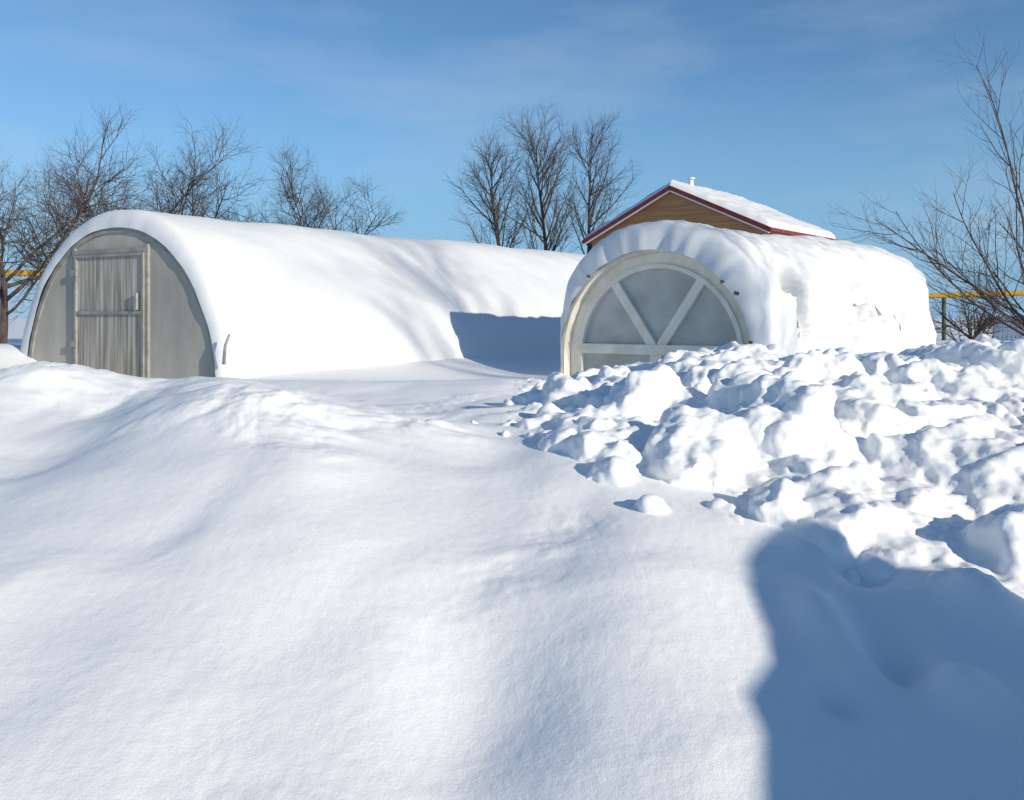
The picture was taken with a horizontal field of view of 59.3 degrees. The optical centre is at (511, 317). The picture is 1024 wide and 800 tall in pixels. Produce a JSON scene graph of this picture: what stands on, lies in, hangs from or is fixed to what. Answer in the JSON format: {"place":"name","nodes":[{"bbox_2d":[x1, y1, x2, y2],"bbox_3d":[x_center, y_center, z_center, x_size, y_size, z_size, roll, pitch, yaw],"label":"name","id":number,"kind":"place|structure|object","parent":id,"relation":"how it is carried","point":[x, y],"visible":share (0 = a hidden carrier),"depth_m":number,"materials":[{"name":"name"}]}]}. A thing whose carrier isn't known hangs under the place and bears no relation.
{"place":"outdoors","nodes":[
{"label":"outdoors","id":0,"kind":"place"},
{"bbox_2d":[0,318,1023,799],"bbox_3d":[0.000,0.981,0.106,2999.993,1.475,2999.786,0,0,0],"label":"ground","id":1,"kind":"structure","parent":0,"point":[410,580],"depth_m":2.80,"materials":[{"name":"white snow"}]},
{"bbox_2d":[5,270,41,276],"bbox_3d":[-11.811,-0.039,17.500,5.633,1.939,0.128,0,0,-10],"label":"gas pipe","id":2,"kind":"object","parent":1,"relation":"on","point":[23,273],"visible":0.2,"depth_m":17.83,"materials":[{"name":"yellow metal"}]},
{"bbox_2d":[0,156,150,268],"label":"apple tree","id":3,"kind":"object","parent":1,"relation":"on","point":[73,211],"visible":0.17,"depth_m":20.76,"materials":[{"name":"brown plant"}]},
{"bbox_2d":[0,92,169,343],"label":"apple tree","id":4,"kind":"object","parent":1,"relation":"on","point":[5,297],"visible":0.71,"depth_m":15.65,"materials":[{"name":"brown plant"}]},
{"bbox_2d":[0,108,288,331],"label":"apple tree","id":5,"kind":"object","parent":1,"relation":"on","point":[187,190],"visible":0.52,"depth_m":19.30,"materials":[{"name":"brown plant"}]},
{"bbox_2d":[25,142,271,285],"bbox_3d":[-7.508,-1.455,21.092,5.539,4.838,6.836,0,0,-43],"label":"apple tree","id":6,"kind":"object","parent":1,"relation":"on","point":[192,199],"visible":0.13,"depth_m":19.49,"materials":[{"name":"brown plant"}]},
{"bbox_2d":[173,162,351,230],"bbox_3d":[-5.714,-1.356,21.638,5.844,4.590,3.733,0,0,25],"label":"apple tree","id":7,"kind":"object","parent":1,"relation":"on","point":[321,215],"visible":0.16,"depth_m":20.39,"materials":[{"name":"brown plant"}]},
{"bbox_2d":[21,210,585,378],"bbox_3d":[-0.933,-0.178,15.197,4.550,2.516,12.825,0,0,30],"label":"greenhouse","id":8,"kind":"object","parent":1,"relation":"on","point":[145,294],"visible":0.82,"depth_m":10.09,"materials":[{"name":"metal"}]},
{"bbox_2d":[70,252,144,377],"bbox_3d":[-4.456,0.138,9.906,1.212,1.685,0.076,0,0,30],"label":"door","id":9,"kind":"structure","parent":8,"relation":"in","point":[109,289],"depth_m":9.90,"materials":[{"name":"metal"}]},
{"bbox_2d":[253,135,447,239],"bbox_3d":[-4.032,-1.560,21.271,5.911,5.004,5.037,0,0,0],"label":"apple tree","id":10,"kind":"object","parent":1,"relation":"on","point":[288,196],"visible":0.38,"depth_m":20.23,"materials":[{"name":"brown plant"}]},
{"bbox_2d":[442,121,538,247],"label":"lime tree","id":11,"kind":"object","parent":1,"relation":"on","point":[496,231],"visible":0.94,"depth_m":46.11,"materials":[{"name":"brown plant"}]},
{"bbox_2d":[473,97,596,251],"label":"lime tree","id":12,"kind":"object","parent":1,"relation":"on","point":[543,204],"visible":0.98,"depth_m":44.96,"materials":[{"name":"brown plant"}]},
{"bbox_2d":[555,106,653,254],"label":"lime tree","id":13,"kind":"object","parent":1,"relation":"on","point":[590,212],"visible":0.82,"depth_m":46.63,"materials":[{"name":"brown plant"}]},
{"bbox_2d":[471,333,1023,594],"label":"snow bank","id":14,"kind":"structure","parent":1,"relation":"on","point":[872,467],"depth_m":4.23,"materials":[{"name":"white snow"}]},
{"bbox_2d":[560,220,936,375],"bbox_3d":[3.558,0.054,12.200,2.727,2.532,6.810,0,0,38],"label":"greenhouse","id":15,"kind":"object","parent":1,"relation":"on","point":[648,292],"visible":0.55,"depth_m":9.97,"materials":[{"name":"beige paint"}]},
{"bbox_2d":[821,23,1023,341],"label":"cherry tree","id":16,"kind":"object","parent":1,"relation":"on","point":[1014,319],"visible":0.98,"depth_m":14.87,"materials":[{"name":"brown plant"}]},
{"bbox_2d":[929,275,1017,341],"bbox_3d":[11.120,-0.044,22.092,2.224,2.010,2.233,0,0,33],"label":"shrub","id":17,"kind":"object","parent":1,"relation":"on","point":[984,323],"visible":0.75,"depth_m":22.02,"materials":[{"name":"brown plant"}]},
{"bbox_2d":[929,290,1023,339],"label":"gas pipe","id":18,"kind":"object","parent":1,"relation":"on","point":[938,295],"visible":0.38,"depth_m":26.43,"materials":[{"name":"yellow metal"}]},
{"bbox_2d":[992,316,1023,340],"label":"fence","id":19,"kind":"object","parent":1,"relation":"on","point":[1010,336],"visible":0.2,"depth_m":25.95,"materials":[{"name":"blue paint"}]},
{"bbox_2d":[0,0,1023,317],"label":"sky","id":20,"kind":"structure","parent":0,"point":[793,108],"materials":[{"name":"blue"}]},
{"bbox_2d":[581,177,837,247],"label":"house","id":21,"kind":"structure","parent":0,"point":[681,201],"depth_m":39.95,"materials":[{"name":"brown wood"}]}
]}

